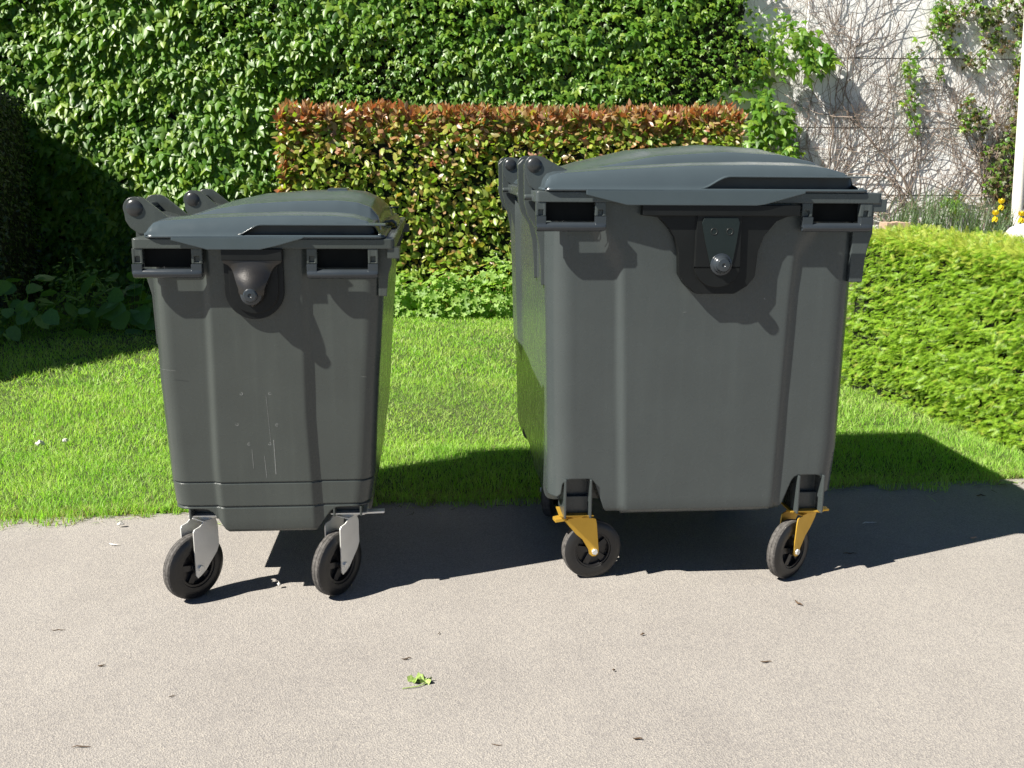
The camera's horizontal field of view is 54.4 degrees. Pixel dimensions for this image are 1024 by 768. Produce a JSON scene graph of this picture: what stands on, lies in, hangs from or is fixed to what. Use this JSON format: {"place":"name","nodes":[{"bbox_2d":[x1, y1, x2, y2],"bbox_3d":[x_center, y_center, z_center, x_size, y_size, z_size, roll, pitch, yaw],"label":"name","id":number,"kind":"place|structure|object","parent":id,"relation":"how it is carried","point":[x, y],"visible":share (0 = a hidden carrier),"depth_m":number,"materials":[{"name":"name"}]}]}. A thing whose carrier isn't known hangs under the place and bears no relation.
{"place":"outdoors","nodes":[
{"label":"outdoors","id":0,"kind":"place"},
{"bbox_2d":[0,479,1023,767],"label":"driveway","id":1,"kind":"structure","parent":0,"point":[894,639],"depth_m":2.85,"materials":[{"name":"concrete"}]},
{"bbox_2d":[123,188,408,598],"bbox_3d":[-0.777,-0.059,3.545,0.804,1.255,1.302,-1,12,-4],"label":"wheeled bin","id":2,"kind":"object","parent":1,"relation":"on","point":[273,314],"visible":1,"depth_m":2.98,"materials":[{"name":"grey plastic"}]},
{"bbox_2d":[402,672,431,688],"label":"fallen leaf","id":3,"kind":"object","parent":1,"relation":"on","point":[420,678],"visible":1,"depth_m":2.63,"materials":[{"name":"green plant"}]},
{"bbox_2d":[2,478,1023,529],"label":"grass clippings","id":4,"kind":"object","parent":1,"relation":"on","point":[467,504],"depth_m":4.00,"materials":[{"name":"green plant"}]},
{"bbox_2d":[498,145,886,578],"bbox_3d":[0.527,-0.165,3.707,1.086,1.411,1.410,-1,12,-5],"label":"wheeled bin","id":5,"kind":"object","parent":1,"relation":"on","point":[679,318],"visible":1,"depth_m":3.09,"materials":[{"name":"grey plastic"}]},
{"bbox_2d":[1001,481,1017,483],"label":"fallen leaf","id":6,"kind":"object","parent":1,"relation":"on","point":[1008,482],"visible":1,"depth_m":4.29,"materials":[{"name":"green plant"}]},
{"bbox_2d":[0,290,1023,528],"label":"lawn ground","id":7,"kind":"structure","parent":0,"point":[430,409],"depth_m":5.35,"materials":[{"name":"green plant"}]},
{"bbox_2d":[0,299,22,344],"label":"shrub","id":8,"kind":"object","parent":7,"relation":"on","point":[5,335],"visible":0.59,"depth_m":7.39,"materials":[{"name":"green plant"}]},
{"bbox_2d":[0,85,46,324],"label":"hedge","id":9,"kind":"object","parent":7,"relation":"on","point":[19,257],"visible":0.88,"depth_m":8.96,"materials":[{"name":"green plant"}]},
{"bbox_2d":[35,440,44,445],"bbox_3d":[-2.242,0.279,4.728,0.044,0.029,0.025,-10,16,-40],"label":"litter scrap","id":10,"kind":"object","parent":7,"relation":"on","point":[39,442],"visible":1,"depth_m":4.72,"materials":[{"name":"white paper"}]},
{"bbox_2d":[0,274,91,341],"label":"broad leaved plant","id":11,"kind":"object","parent":7,"relation":"on","point":[26,313],"visible":0.99,"depth_m":7.54,"materials":[{"name":"green plant"}]},
{"bbox_2d":[34,257,116,328],"bbox_3d":[-3.596,-0.770,8.218,0.739,0.607,0.607,0,12,0],"label":"shrub","id":12,"kind":"object","parent":7,"relation":"on","point":[73,301],"visible":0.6,"depth_m":8.17,"materials":[{"name":"green plant"}]},
{"bbox_2d":[65,271,154,334],"bbox_3d":[-3.106,-0.660,8.140,1.058,0.650,0.866,8,14,30],"label":"broad leaved plant","id":13,"kind":"object","parent":7,"relation":"on","point":[116,311],"visible":0.64,"depth_m":7.90,"materials":[{"name":"green plant"}]},
{"bbox_2d":[126,299,153,331],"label":"broad leaved plant","id":14,"kind":"object","parent":7,"relation":"on","point":[143,301],"visible":0.02,"depth_m":7.87,"materials":[{"name":"green plant"}]},
{"bbox_2d":[394,270,432,316],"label":"leafy plant","id":15,"kind":"object","parent":7,"relation":"on","point":[400,295],"visible":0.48,"depth_m":8.86,"materials":[{"name":"green plant"}]},
{"bbox_2d":[410,261,489,319],"bbox_3d":[-0.546,-0.850,8.921,0.775,0.499,0.600,0,12,0],"label":"leafy plant","id":16,"kind":"object","parent":7,"relation":"on","point":[460,303],"visible":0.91,"depth_m":8.80,"materials":[{"name":"green plant"}]},
{"bbox_2d":[462,254,512,317],"bbox_3d":[-0.094,-0.890,8.948,0.752,0.578,0.664,0,12,0],"label":"leafy plant","id":17,"kind":"object","parent":7,"relation":"on","point":[500,308],"visible":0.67,"depth_m":8.81,"materials":[{"name":"green plant"}]},
{"bbox_2d":[269,97,747,309],"bbox_3d":[-0.020,-1.715,9.487,4.372,1.997,1.006,0,12,0],"label":"hedge","id":18,"kind":"object","parent":7,"relation":"on","point":[444,195],"visible":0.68,"depth_m":9.03,"materials":[{"name":"green plant"}]},
{"bbox_2d":[707,0,1023,233],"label":"concrete wall","id":19,"kind":"structure","parent":7,"relation":"on","point":[916,25],"depth_m":10.19,"materials":[{"name":"white concrete"}]},
{"bbox_2d":[0,0,843,291],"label":"ivy","id":20,"kind":"object","parent":19,"relation":"attached to","point":[174,101],"visible":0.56,"depth_m":10.01,"materials":[{"name":"green plant"}]},
{"bbox_2d":[738,0,1023,232],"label":"dry vine","id":21,"kind":"object","parent":19,"relation":"attached to","point":[945,19],"visible":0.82,"depth_m":10.17,"materials":[{"name":"grey plant"}]},
{"bbox_2d":[841,221,1023,451],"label":"hedge","id":22,"kind":"object","parent":7,"relation":"on","point":[936,322],"visible":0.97,"depth_m":5.29,"materials":[{"name":"green plant"}]},
{"bbox_2d":[119,478,1023,514],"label":"ground","id":23,"kind":"structure","parent":0,"point":[540,494],"depth_m":4.15,"materials":[{"name":"soil"}]},
{"bbox_2d":[846,246,870,331],"bbox_3d":[5.382,-0.810,8.593,5.250,0.660,3.950,0,12,0],"label":"planting bed","id":24,"kind":"object","parent":23,"relation":"on","point":[851,299],"depth_m":8.36,"materials":[{"name":"green plant"}]},
{"bbox_2d":[879,221,910,229],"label":"stone block","id":25,"kind":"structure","parent":24,"relation":"on","point":[882,224],"depth_m":8.28,"materials":[{"name":"beige stone"}]},
{"bbox_2d":[874,195,963,230],"bbox_3d":[3.717,-1.584,9.457,1.077,0.454,0.982,11,16,39],"label":"grass clump","id":26,"kind":"object","parent":24,"relation":"on","point":[903,215],"visible":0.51,"depth_m":9.43,"materials":[{"name":"green plant"}]},
{"bbox_2d":[878,184,993,229],"bbox_3d":[3.928,-1.644,9.564,1.260,0.528,1.135,0,12,0],"label":"grass clump","id":27,"kind":"object","parent":24,"relation":"on","point":[934,221],"visible":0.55,"depth_m":9.48,"materials":[{"name":"green plant"}]},
{"bbox_2d":[924,191,1018,233],"bbox_3d":[4.354,-1.591,9.470,0.949,0.473,0.952,0,12,0],"label":"grass clump","id":28,"kind":"object","parent":24,"relation":"on","point":[969,222],"visible":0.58,"depth_m":9.42,"materials":[{"name":"green plant"}]},
{"bbox_2d":[957,199,1022,232],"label":"grass clump","id":29,"kind":"object","parent":24,"relation":"on","point":[1010,220],"visible":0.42,"depth_m":9.54,"materials":[{"name":"green plant"}]},
{"bbox_2d":[985,210,1004,232],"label":"iris","id":30,"kind":"object","parent":24,"relation":"on","point":[995,218],"visible":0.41,"depth_m":8.96,"materials":[{"name":"yellow plant"}]},
{"bbox_2d":[981,198,1011,235],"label":"iris","id":31,"kind":"object","parent":24,"relation":"on","point":[1001,201],"visible":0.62,"depth_m":9.06,"materials":[{"name":"yellow plant"}]},
{"bbox_2d":[1004,223,1023,236],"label":"boulder","id":32,"kind":"object","parent":24,"relation":"on","point":[1019,228],"visible":0.18,"depth_m":7.83,"materials":[{"name":"grey stone"}]},
{"bbox_2d":[1004,211,1023,229],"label":"iris","id":33,"kind":"object","parent":24,"relation":"on","point":[1021,219],"visible":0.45,"depth_m":8.81,"materials":[{"name":"yellow plant"}]},
{"bbox_2d":[1010,21,1023,225],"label":"post","id":34,"kind":"object","parent":24,"relation":"on","point":[1018,189],"visible":0.56,"depth_m":10.10,"materials":[{"name":"beige paint"}]}
]}

